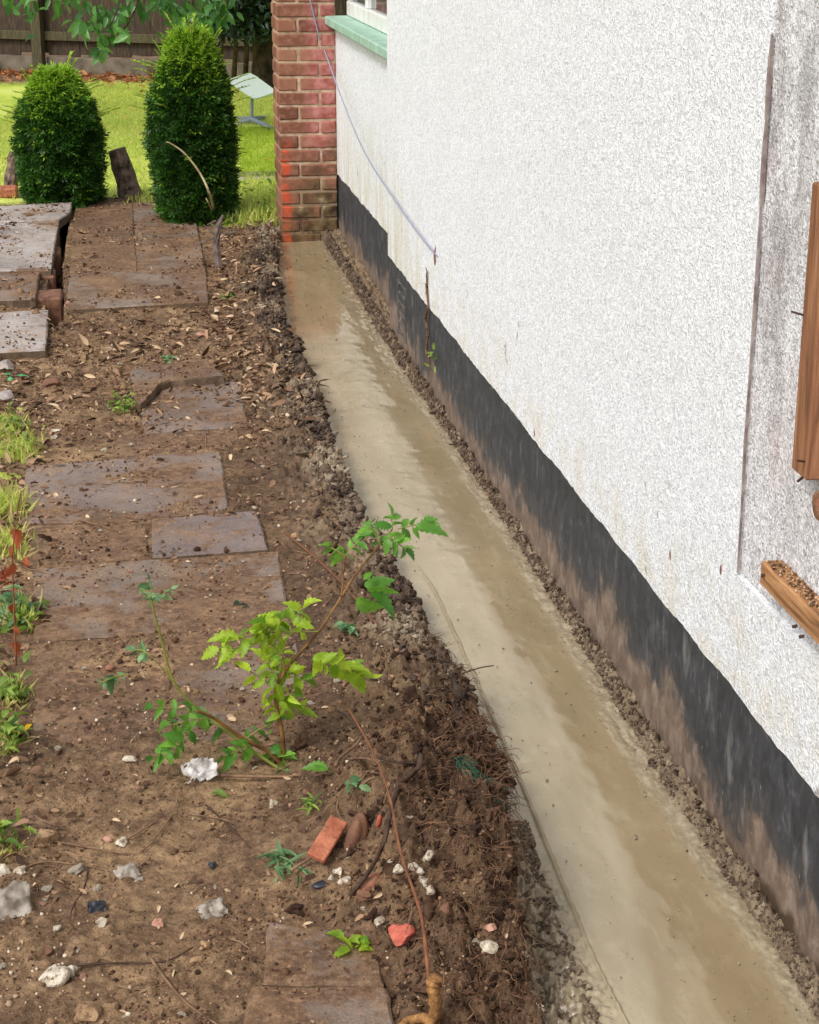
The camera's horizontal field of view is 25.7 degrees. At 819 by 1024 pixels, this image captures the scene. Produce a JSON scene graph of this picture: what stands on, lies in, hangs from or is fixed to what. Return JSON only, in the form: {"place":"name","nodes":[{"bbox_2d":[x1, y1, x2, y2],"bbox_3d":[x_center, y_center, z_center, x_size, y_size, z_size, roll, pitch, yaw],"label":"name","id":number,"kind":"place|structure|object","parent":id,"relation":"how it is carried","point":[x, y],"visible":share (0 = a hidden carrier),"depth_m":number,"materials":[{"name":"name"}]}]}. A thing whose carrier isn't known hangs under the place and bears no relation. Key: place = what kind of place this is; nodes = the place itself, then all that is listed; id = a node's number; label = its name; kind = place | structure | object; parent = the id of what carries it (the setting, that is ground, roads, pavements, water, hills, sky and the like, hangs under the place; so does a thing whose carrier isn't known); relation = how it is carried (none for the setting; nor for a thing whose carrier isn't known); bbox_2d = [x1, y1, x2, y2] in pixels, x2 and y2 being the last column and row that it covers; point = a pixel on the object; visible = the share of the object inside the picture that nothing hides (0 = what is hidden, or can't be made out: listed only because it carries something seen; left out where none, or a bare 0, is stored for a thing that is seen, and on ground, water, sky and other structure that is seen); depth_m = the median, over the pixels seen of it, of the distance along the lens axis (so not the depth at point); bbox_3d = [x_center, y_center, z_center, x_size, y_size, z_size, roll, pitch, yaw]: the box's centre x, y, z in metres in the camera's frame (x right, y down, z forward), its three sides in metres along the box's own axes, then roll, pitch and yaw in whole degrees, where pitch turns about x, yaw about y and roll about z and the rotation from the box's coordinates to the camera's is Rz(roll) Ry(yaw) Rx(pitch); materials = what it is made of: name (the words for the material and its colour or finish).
{"place":"outdoors","nodes":[
{"label":"outdoors","id":0,"kind":"place"},
{"bbox_2d":[0,80,275,199],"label":"lawn grass","id":1,"kind":"structure","parent":0,"point":[257,110],"depth_m":14.63,"materials":[{"name":"plant"}]},
{"bbox_2d":[0,52,818,1023],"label":"ground","id":2,"kind":"structure","parent":0,"point":[230,858],"depth_m":3.59,"materials":[{"name":"soil"}]},
{"bbox_2d":[0,390,14,401],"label":"stone","id":3,"kind":"object","parent":2,"relation":"on","point":[6,395],"visible":1,"depth_m":6.49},
{"bbox_2d":[0,185,17,197],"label":"terracotta block","id":4,"kind":"object","parent":2,"relation":"on","point":[7,191],"depth_m":10.77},
{"bbox_2d":[4,151,18,185],"bbox_3d":[-2.431,-2.056,10.959,0.129,0.299,0.090,-11,22,-30],"label":"rotten stump","id":5,"kind":"object","parent":2,"relation":"on","point":[10,178],"visible":0.47,"depth_m":10.92,"materials":[{"name":"brown wood"}]},
{"bbox_2d":[2,491,23,665],"bbox_3d":[-0.929,0.157,4.195,0.061,0.437,0.041,-13,23,-33],"label":"red stem plant","id":6,"kind":"object","parent":2,"relation":"on","point":[16,536],"visible":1,"depth_m":4.17,"materials":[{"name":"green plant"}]},
{"bbox_2d":[0,880,32,921],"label":"paper scrap","id":7,"kind":"object","parent":2,"relation":"on","point":[15,902],"visible":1,"depth_m":3.22,"materials":[{"name":"paper"}]},
{"bbox_2d":[0,402,37,440],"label":"grass tuft","id":8,"kind":"object","parent":2,"relation":"on","point":[5,421],"visible":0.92,"depth_m":6.08,"materials":[{"name":"plant"}]},
{"bbox_2d":[0,807,38,862],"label":"weed","id":9,"kind":"object","parent":2,"relation":"on","point":[5,824],"visible":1,"depth_m":3.43,"materials":[{"name":"green plant"}]},
{"bbox_2d":[0,272,39,308],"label":"paving slab","id":10,"kind":"object","parent":2,"relation":"on","point":[11,296],"depth_m":8.13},
{"bbox_2d":[0,515,39,563],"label":"grass tuft","id":11,"kind":"object","parent":2,"relation":"on","point":[6,538],"visible":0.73,"depth_m":4.98,"materials":[{"name":"plant"}]},
{"bbox_2d":[0,708,40,756],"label":"weed","id":12,"kind":"object","parent":2,"relation":"on","point":[7,728],"visible":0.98,"depth_m":3.86,"materials":[{"name":"green plant"}]},
{"bbox_2d":[0,478,41,523],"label":"grass tuft","id":13,"kind":"object","parent":2,"relation":"on","point":[9,498],"visible":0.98,"depth_m":5.29,"materials":[{"name":"plant"}]},
{"bbox_2d":[0,583,48,627],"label":"weed","id":14,"kind":"object","parent":2,"relation":"on","point":[4,609],"visible":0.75,"depth_m":4.51,"materials":[{"name":"green plant"}]},
{"bbox_2d":[0,310,49,360],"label":"paving slab","id":15,"kind":"object","parent":2,"relation":"on","point":[34,326],"depth_m":7.34,"materials":[{"name":"concrete"}]},
{"bbox_2d":[0,585,49,633],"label":"weed","id":16,"kind":"object","parent":2,"relation":"on","point":[23,612],"visible":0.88,"depth_m":4.49,"materials":[{"name":"green plant"}]},
{"bbox_2d":[0,650,50,709],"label":"weed","id":17,"kind":"object","parent":2,"relation":"on","point":[6,690],"visible":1,"depth_m":4.07,"materials":[{"name":"green plant"}]},
{"bbox_2d":[0,419,51,463],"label":"grass tuft","id":18,"kind":"object","parent":2,"relation":"on","point":[16,445],"visible":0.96,"depth_m":5.86,"materials":[{"name":"plant"}]},
{"bbox_2d":[0,221,59,276],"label":"paving slab","id":19,"kind":"object","parent":2,"relation":"on","point":[34,243],"depth_m":9.09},
{"bbox_2d":[0,202,72,227],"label":"paving slab","id":20,"kind":"object","parent":2,"relation":"on","point":[61,217],"depth_m":9.98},
{"bbox_2d":[0,382,80,897],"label":"edge leaf litter","id":21,"kind":"object","parent":2,"relation":"on","point":[16,769],"visible":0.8,"depth_m":4.70,"materials":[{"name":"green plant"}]},
{"bbox_2d":[36,290,47,309],"bbox_3d":[-1.660,-0.926,8.137,0.070,0.128,0.200,-3,19,-9],"label":"edging brick","id":22,"kind":"object","parent":2,"relation":"on","point":[41,297],"visible":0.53,"depth_m":8.05,"materials":[{"name":"brick"}]},
{"bbox_2d":[33,829,58,847],"bbox_3d":[-0.706,0.638,3.468,0.053,0.044,0.045,-3,19,-9],"label":"stone","id":23,"kind":"object","parent":2,"relation":"on","point":[46,837],"visible":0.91,"depth_m":3.45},
{"bbox_2d":[40,268,56,288],"bbox_3d":[-1.738,-1.093,8.626,0.070,0.124,0.200,-3,19,-9],"label":"edging brick","id":24,"kind":"object","parent":2,"relation":"on","point":[52,282],"visible":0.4,"depth_m":8.53,"materials":[{"name":"brick"}]},
{"bbox_2d":[38,964,70,986],"bbox_3d":[-0.597,0.781,3.017,0.056,0.032,0.044,-3,19,-9],"label":"stone","id":25,"kind":"object","parent":2,"relation":"on","point":[55,975],"visible":1,"depth_m":3.00,"materials":[{"name":"stone"}]},
{"bbox_2d":[46,289,63,326],"bbox_3d":[-1.608,-0.928,8.137,0.070,0.132,0.200,-3,19,-9],"label":"edging brick","id":26,"kind":"object","parent":2,"relation":"on","point":[54,303],"visible":0.83,"depth_m":8.05,"materials":[{"name":"brick"}]},
{"bbox_2d":[54,247,61,276],"bbox_3d":[-1.820,-1.280,9.176,0.070,0.120,0.200,-3,19,-9],"label":"edging brick","id":27,"kind":"object","parent":2,"relation":"on","point":[58,264],"visible":0.43,"depth_m":9.09,"materials":[{"name":"brick"}]},
{"bbox_2d":[0,50,121,210],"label":"yew bush","id":28,"kind":"object","parent":2,"relation":"on","point":[57,141],"visible":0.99,"depth_m":10.26,"materials":[{"name":"green plant"}]},
{"bbox_2d":[26,861,112,871],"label":"twig","id":29,"kind":"object","parent":2,"relation":"on","point":[64,863],"visible":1,"depth_m":3.37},
{"bbox_2d":[25,521,147,565],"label":"paving slab","id":30,"kind":"structure","parent":2,"relation":"on","point":[116,542],"depth_m":5.03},
{"bbox_2d":[74,1001,100,1022],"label":"stone","id":31,"kind":"object","parent":2,"relation":"on","point":[87,1011],"visible":1,"depth_m":2.91,"materials":[{"name":"stone"}]},
{"bbox_2d":[87,900,107,912],"bbox_3d":[-0.563,0.714,3.229,0.037,0.018,0.027,-7,20,-20],"label":"stone","id":32,"kind":"object","parent":2,"relation":"on","point":[95,906],"visible":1,"depth_m":3.23,"materials":[{"name":"black stone"}]},
{"bbox_2d":[32,638,172,743],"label":"paving slab","id":33,"kind":"structure","parent":2,"relation":"on","point":[72,721],"depth_m":4.09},
{"bbox_2d":[0,197,363,1023],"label":"soil crumbs","id":34,"kind":"object","parent":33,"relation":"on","point":[196,549],"visible":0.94,"depth_m":5.70,"materials":[{"name":"soil"}]},
{"bbox_2d":[70,197,136,272],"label":"paving slab","id":35,"kind":"structure","parent":2,"relation":"on","point":[118,257],"depth_m":9.40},
{"bbox_2d":[34,785,178,853],"bbox_3d":[-0.539,0.618,3.499,0.339,0.017,0.182,-16,25,-39],"label":"twig","id":36,"kind":"object","parent":2,"relation":"on","point":[118,851],"visible":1,"depth_m":3.44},
{"bbox_2d":[106,389,136,413],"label":"weed","id":37,"kind":"object","parent":2,"relation":"on","point":[127,404],"visible":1,"depth_m":6.35,"materials":[{"name":"green plant"}]},
{"bbox_2d":[21,452,227,524],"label":"paving slab","id":38,"kind":"structure","parent":2,"relation":"on","point":[199,482],"depth_m":5.48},
{"bbox_2d":[109,147,142,197],"bbox_3d":[-1.690,-1.998,10.715,0.204,0.367,0.157,-3,19,-9],"label":"rotten stump","id":39,"kind":"object","parent":2,"relation":"on","point":[123,171],"visible":0.81,"depth_m":10.67,"materials":[{"name":"brown wood"}]},
{"bbox_2d":[113,862,140,878],"bbox_3d":[-0.526,0.673,3.340,0.048,0.022,0.033,-10,21,-27],"label":"paper scrap","id":40,"kind":"object","parent":2,"relation":"on","point":[131,869],"visible":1,"depth_m":3.34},
{"bbox_2d":[62,947,193,966],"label":"twig","id":41,"kind":"object","parent":2,"relation":"on","point":[108,963],"visible":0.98,"depth_m":3.06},
{"bbox_2d":[112,186,153,204],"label":"grass tuft","id":42,"kind":"object","parent":2,"relation":"on","point":[144,196],"visible":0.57,"depth_m":10.62,"materials":[{"name":"green plant"}]},
{"bbox_2d":[0,67,272,100],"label":"leaf litter","id":43,"kind":"object","parent":2,"relation":"on","point":[85,74],"visible":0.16,"depth_m":18.17,"materials":[{"name":"brown plant"}]},
{"bbox_2d":[66,271,208,314],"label":"paving slab","id":44,"kind":"structure","parent":2,"relation":"on","point":[102,284],"depth_m":8.19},
{"bbox_2d":[2,0,273,87],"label":"garden tree","id":45,"kind":"object","parent":2,"relation":"on","point":[219,14],"visible":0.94,"depth_m":12.96,"materials":[{"name":"green plant"}]},
{"bbox_2d":[33,552,290,642],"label":"paving slab","id":46,"kind":"structure","parent":2,"relation":"on","point":[62,625],"depth_m":4.65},
{"bbox_2d":[0,218,330,515],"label":"leaf and bark litter","id":47,"kind":"object","parent":2,"relation":"on","point":[248,387],"visible":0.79,"depth_m":7.05,"materials":[{"name":"plant"}]},
{"bbox_2d":[132,197,205,271],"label":"paving slab","id":48,"kind":"structure","parent":2,"relation":"on","point":[165,259],"depth_m":9.31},
{"bbox_2d":[0,0,347,77],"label":"wooden fence","id":49,"kind":"object","parent":2,"relation":"on","point":[53,37],"visible":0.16,"depth_m":18.59,"materials":[{"name":"brown wood"}]},
{"bbox_2d":[130,359,223,413],"bbox_3d":[-0.856,-0.466,6.620,0.347,0.056,0.614,-3,19,-9],"label":"paving slab","id":50,"kind":"object","parent":2,"relation":"on","point":[153,386],"depth_m":6.65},
{"bbox_2d":[114,429,240,456],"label":"paving slab","id":51,"kind":"structure","parent":2,"relation":"on","point":[124,441],"depth_m":5.98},
{"bbox_2d":[147,954,217,1023],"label":"twig","id":52,"kind":"object","parent":2,"relation":"on","point":[171,986],"visible":1,"depth_m":2.98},
{"bbox_2d":[166,142,214,213],"bbox_3d":[-1.106,-1.797,9.789,0.205,0.497,0.504,8,20,21],"label":"dry stick","id":53,"kind":"object","parent":2,"relation":"on","point":[202,177],"visible":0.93,"depth_m":9.60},
{"bbox_2d":[125,11,258,226],"bbox_3d":[-1.192,-2.154,9.878,0.736,1.177,0.596,-3,19,-9],"label":"yew bush","id":54,"kind":"object","parent":2,"relation":"on","point":[189,108],"visible":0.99,"depth_m":9.75,"materials":[{"name":"green plant"}]},
{"bbox_2d":[141,381,248,433],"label":"paving slab","id":55,"kind":"structure","parent":2,"relation":"on","point":[212,411],"depth_m":6.32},
{"bbox_2d":[0,196,367,1022],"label":"slab litter","id":56,"kind":"object","parent":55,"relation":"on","point":[230,716],"visible":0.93,"depth_m":5.33,"materials":[{"name":"soil"}]},
{"bbox_2d":[99,573,296,772],"bbox_3d":[-0.427,0.344,3.689,0.421,0.525,0.189,-3,19,-9],"label":"leafy seedling","id":57,"kind":"object","parent":2,"relation":"on","point":[176,735],"visible":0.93,"depth_m":3.69,"materials":[{"name":"green plant"}]},
{"bbox_2d":[181,757,218,783],"bbox_3d":[-0.430,0.527,3.683,0.076,0.045,0.055,-6,20,-17],"label":"paper scrap","id":58,"kind":"object","parent":2,"relation":"on","point":[201,769],"visible":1,"depth_m":3.68,"materials":[{"name":"paper"}]},
{"bbox_2d":[151,511,267,559],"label":"paving slab","id":59,"kind":"structure","parent":2,"relation":"on","point":[223,530],"depth_m":5.06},
{"bbox_2d":[196,897,227,919],"bbox_3d":[-0.351,0.714,3.208,0.056,0.028,0.042,-10,21,-26],"label":"paper scrap","id":60,"kind":"object","parent":2,"relation":"on","point":[216,907],"visible":1,"depth_m":3.21,"materials":[{"name":"paper"}]},
{"bbox_2d":[197,215,238,267],"bbox_3d":[-0.934,-1.329,8.779,0.224,0.261,0.101,2,19,7],"label":"root stump","id":61,"kind":"object","parent":2,"relation":"on","point":[218,233],"visible":0.97,"depth_m":8.75,"materials":[{"name":"grey wood"}]},
{"bbox_2d":[0,401,463,1018],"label":"soil lumps","id":62,"kind":"object","parent":2,"relation":"on","point":[300,743],"visible":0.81,"depth_m":3.91,"materials":[{"name":"soil"}]},
{"bbox_2d":[0,227,471,1023],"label":"twig litter","id":63,"kind":"object","parent":2,"relation":"on","point":[234,587],"visible":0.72,"depth_m":5.42,"materials":[{"name":"wood"}]},
{"bbox_2d":[171,625,304,740],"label":"paving slab","id":64,"kind":"structure","parent":2,"relation":"on","point":[197,672],"depth_m":4.15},
{"bbox_2d":[201,193,277,229],"bbox_3d":[-0.915,-1.654,10.094,0.666,0.257,0.943,-3,19,-9],"label":"grass tuft","id":65,"kind":"object","parent":2,"relation":"on","point":[257,210],"visible":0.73,"depth_m":9.96,"materials":[{"name":"green plant"}]},
{"bbox_2d":[207,0,272,84],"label":"ivy","id":66,"kind":"object","parent":2,"relation":"on","point":[256,14],"visible":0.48,"depth_m":16.19,"materials":[{"name":"green plant"}]},
{"bbox_2d":[230,73,272,125],"bbox_3d":[-1.236,-3.262,14.221,0.392,0.414,1.144,-3,19,-9],"label":"garden table","id":67,"kind":"object","parent":2,"relation":"on","point":[258,88],"visible":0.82,"depth_m":14.19,"materials":[{"name":"grey"}]},
{"bbox_2d":[0,351,509,1023],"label":"bark chips","id":68,"kind":"object","parent":2,"relation":"on","point":[226,933],"visible":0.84,"depth_m":3.51,"materials":[{"name":"wood"}]},
{"bbox_2d":[0,258,512,1023],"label":"grit","id":69,"kind":"object","parent":2,"relation":"on","point":[10,1004],"visible":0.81,"depth_m":3.83,"materials":[{"name":"gravel"}]},
{"bbox_2d":[238,172,274,179],"bbox_3d":[-0.929,-2.162,11.680,0.535,0.075,0.330,-3,19,-9],"label":"paving edge","id":70,"kind":"object","parent":2,"relation":"on","point":[254,177],"visible":0.03,"depth_m":11.55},
{"bbox_2d":[239,126,275,176],"bbox_3d":[-0.929,-2.310,11.541,0.331,0.345,0.006,-3,19,-9],"label":"clear panel","id":71,"kind":"object","parent":70,"relation":"on","point":[257,146],"visible":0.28,"depth_m":11.53,"materials":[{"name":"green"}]},
{"bbox_2d":[238,171,276,204],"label":"grass tuft","id":72,"kind":"object","parent":2,"relation":"on","point":[261,190],"visible":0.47,"depth_m":10.79,"materials":[{"name":"green plant"}]},
{"bbox_2d":[221,774,301,777],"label":"twig","id":73,"kind":"object","parent":2,"relation":"on","point":[250,776],"visible":1,"depth_m":3.67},
{"bbox_2d":[256,839,312,887],"bbox_3d":[-0.223,0.651,3.311,0.083,0.046,0.130,-15,24,-37],"label":"fallen sprig","id":74,"kind":"object","parent":2,"relation":"on","point":[281,853],"visible":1,"depth_m":3.33,"materials":[{"name":"green plant"}]},
{"bbox_2d":[271,0,337,241],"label":"brick pier","id":75,"kind":"structure","parent":2,"relation":"on","point":[304,110],"depth_m":9.53,"materials":[{"name":"brick"}]},
{"bbox_2d":[296,791,322,815],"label":"fallen sprig","id":76,"kind":"object","parent":2,"relation":"on","point":[309,802],"visible":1,"depth_m":3.49,"materials":[{"name":"green plant"}]},
{"bbox_2d":[302,760,329,771],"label":"fallen sprig","id":77,"kind":"object","parent":2,"relation":"on","point":[318,765],"visible":1,"depth_m":3.60,"materials":[{"name":"green plant"}]},
{"bbox_2d":[244,986,393,1023],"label":"paving slab","id":78,"kind":"structure","parent":2,"relation":"on","point":[362,1005],"depth_m":2.91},
{"bbox_2d":[195,502,448,763],"bbox_3d":[-0.184,0.261,3.704,0.530,0.586,0.185,-3,19,-9],"label":"ash sapling","id":79,"kind":"object","parent":2,"relation":"on","point":[355,673],"visible":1,"depth_m":3.68,"materials":[{"name":"green plant"}]},
{"bbox_2d":[262,923,383,987],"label":"paving slab","id":80,"kind":"structure","parent":2,"relation":"on","point":[280,946],"depth_m":3.03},
{"bbox_2d":[326,929,373,956],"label":"fallen sprig","id":81,"kind":"object","parent":80,"relation":"on","point":[363,942],"visible":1,"depth_m":3.06,"materials":[{"name":"green plant"}]},
{"bbox_2d":[307,815,347,862],"bbox_3d":[-0.152,0.606,3.319,0.037,0.052,0.100,9,21,24],"label":"tile piece","id":82,"kind":"object","parent":2,"relation":"on","point":[327,839],"visible":1,"depth_m":3.31,"materials":[{"name":"brick"}]},
{"bbox_2d":[284,531,379,628],"bbox_3d":[-0.201,0.169,4.709,0.030,0.024,0.804,-7,20,-19],"label":"twig","id":83,"kind":"object","parent":2,"relation":"on","point":[310,553],"visible":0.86,"depth_m":4.79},
{"bbox_2d":[332,620,357,635],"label":"fallen sprig","id":84,"kind":"object","parent":2,"relation":"on","point":[349,628],"visible":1,"depth_m":4.38,"materials":[{"name":"green plant"}]},
{"bbox_2d":[344,812,367,850],"bbox_3d":[-0.099,0.605,3.328,0.040,0.098,0.042,15,24,36],"label":"clay piece","id":85,"kind":"object","parent":2,"relation":"on","point":[357,832],"visible":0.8,"depth_m":3.31,"materials":[{"name":"ceramic"}]},
{"bbox_2d":[345,775,370,794],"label":"fallen sprig","id":86,"kind":"object","parent":2,"relation":"on","point":[355,779],"visible":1,"depth_m":3.41,"materials":[{"name":"green plant"}]},
{"bbox_2d":[356,890,371,900],"bbox_3d":[-0.081,0.680,3.172,0.021,0.018,0.024,-12,22,-31],"label":"stone","id":87,"kind":"object","parent":2,"relation":"on","point":[363,895],"visible":1,"depth_m":3.17,"materials":[{"name":"stone"}]},
{"bbox_2d":[353,871,380,895],"bbox_3d":[-0.067,0.664,3.203,0.086,0.029,0.028,-10,21,-26],"label":"brick fragment","id":88,"kind":"object","parent":2,"relation":"on","point":[371,881],"visible":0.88,"depth_m":3.19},
{"bbox_2d":[348,753,423,896],"bbox_3d":[-0.025,0.555,3.246,0.068,0.194,0.269,8,21,22],"label":"twig","id":89,"kind":"object","parent":2,"relation":"on","point":[411,774],"visible":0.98,"depth_m":3.18,"materials":[{"name":"wood"}]},
{"bbox_2d":[347,708,442,1023],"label":"cut branch","id":90,"kind":"object","parent":2,"relation":"on","point":[434,981],"visible":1,"depth_m":2.85,"materials":[{"name":"beige plant"}]},
{"bbox_2d":[388,924,415,945],"bbox_3d":[-0.012,0.718,3.048,0.045,0.038,0.048,-3,19,-9],"label":"brick fragment","id":91,"kind":"object","parent":2,"relation":"on","point":[400,935],"visible":0.98,"depth_m":3.04,"materials":[{"name":"brick"}]},
{"bbox_2d":[264,608,544,1023],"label":"damp clods","id":92,"kind":"object","parent":2,"relation":"on","point":[410,693],"visible":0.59,"depth_m":3.18,"materials":[{"name":"soil"}]},
{"bbox_2d":[322,618,553,1023],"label":"root mass","id":93,"kind":"object","parent":2,"relation":"on","point":[503,775],"visible":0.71,"depth_m":3.15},
{"bbox_2d":[449,752,508,809],"bbox_3d":[0.131,0.495,3.389,0.116,0.166,0.411,0,19,-1],"label":"green netting","id":94,"kind":"object","parent":93,"relation":"on","point":[472,771],"visible":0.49,"depth_m":3.30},
{"bbox_2d":[480,940,498,953],"bbox_3d":[0.129,0.687,2.830,0.028,0.016,0.024,-10,21,-27],"label":"stone","id":95,"kind":"object","parent":2,"relation":"on","point":[489,946],"visible":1,"depth_m":2.83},
{"bbox_2d":[238,226,818,1023],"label":"clay clods","id":96,"kind":"object","parent":2,"relation":"on","point":[348,494],"visible":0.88,"depth_m":4.89,"materials":[{"name":"soil"}]},
{"bbox_2d":[278,240,818,1023],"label":"concrete footing","id":97,"kind":"object","parent":2,"relation":"on","point":[592,824],"visible":0.81,"depth_m":3.96,"materials":[{"name":"concrete"}]},
{"bbox_2d":[282,249,809,1021],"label":"cement crumbs","id":98,"kind":"object","parent":97,"relation":"on","point":[528,599],"visible":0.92,"depth_m":4.78,"materials":[{"name":"concrete"}]},
{"bbox_2d":[325,0,818,975],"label":"house","id":99,"kind":"structure","parent":2,"relation":"on","point":[605,204],"depth_m":3.92,"materials":[{"name":"white paint"}]},
{"bbox_2d":[347,0,386,33],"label":"window frame","id":100,"kind":"structure","parent":99,"relation":"in","point":[373,13],"depth_m":8.58,"materials":[{"name":"white paint"}]},
{"bbox_2d":[309,0,437,257],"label":"cable","id":101,"kind":"object","parent":99,"relation":"attached to","point":[414,227],"visible":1,"depth_m":7.86,"materials":[{"name":"grey plastic"}]},
{"bbox_2d":[423,267,437,372],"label":"dead creeper","id":102,"kind":"object","parent":99,"relation":"attached to","point":[427,332],"visible":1,"depth_m":6.58,"materials":[{"name":"brown plant"}]},
{"bbox_2d":[760,559,818,643],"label":"timber rail","id":103,"kind":"object","parent":99,"relation":"attached to","point":[789,589],"visible":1,"depth_m":3.02,"materials":[{"name":"brown wood"}]},
{"bbox_2d":[791,182,818,481],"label":"timber upright","id":104,"kind":"object","parent":99,"relation":"attached to","point":[805,461],"visible":1,"depth_m":2.88,"materials":[{"name":"wood"}]},
{"bbox_2d":[812,491,818,520],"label":"broken brick edge","id":105,"kind":"object","parent":99,"relation":"attached to","point":[815,502],"visible":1,"depth_m":2.92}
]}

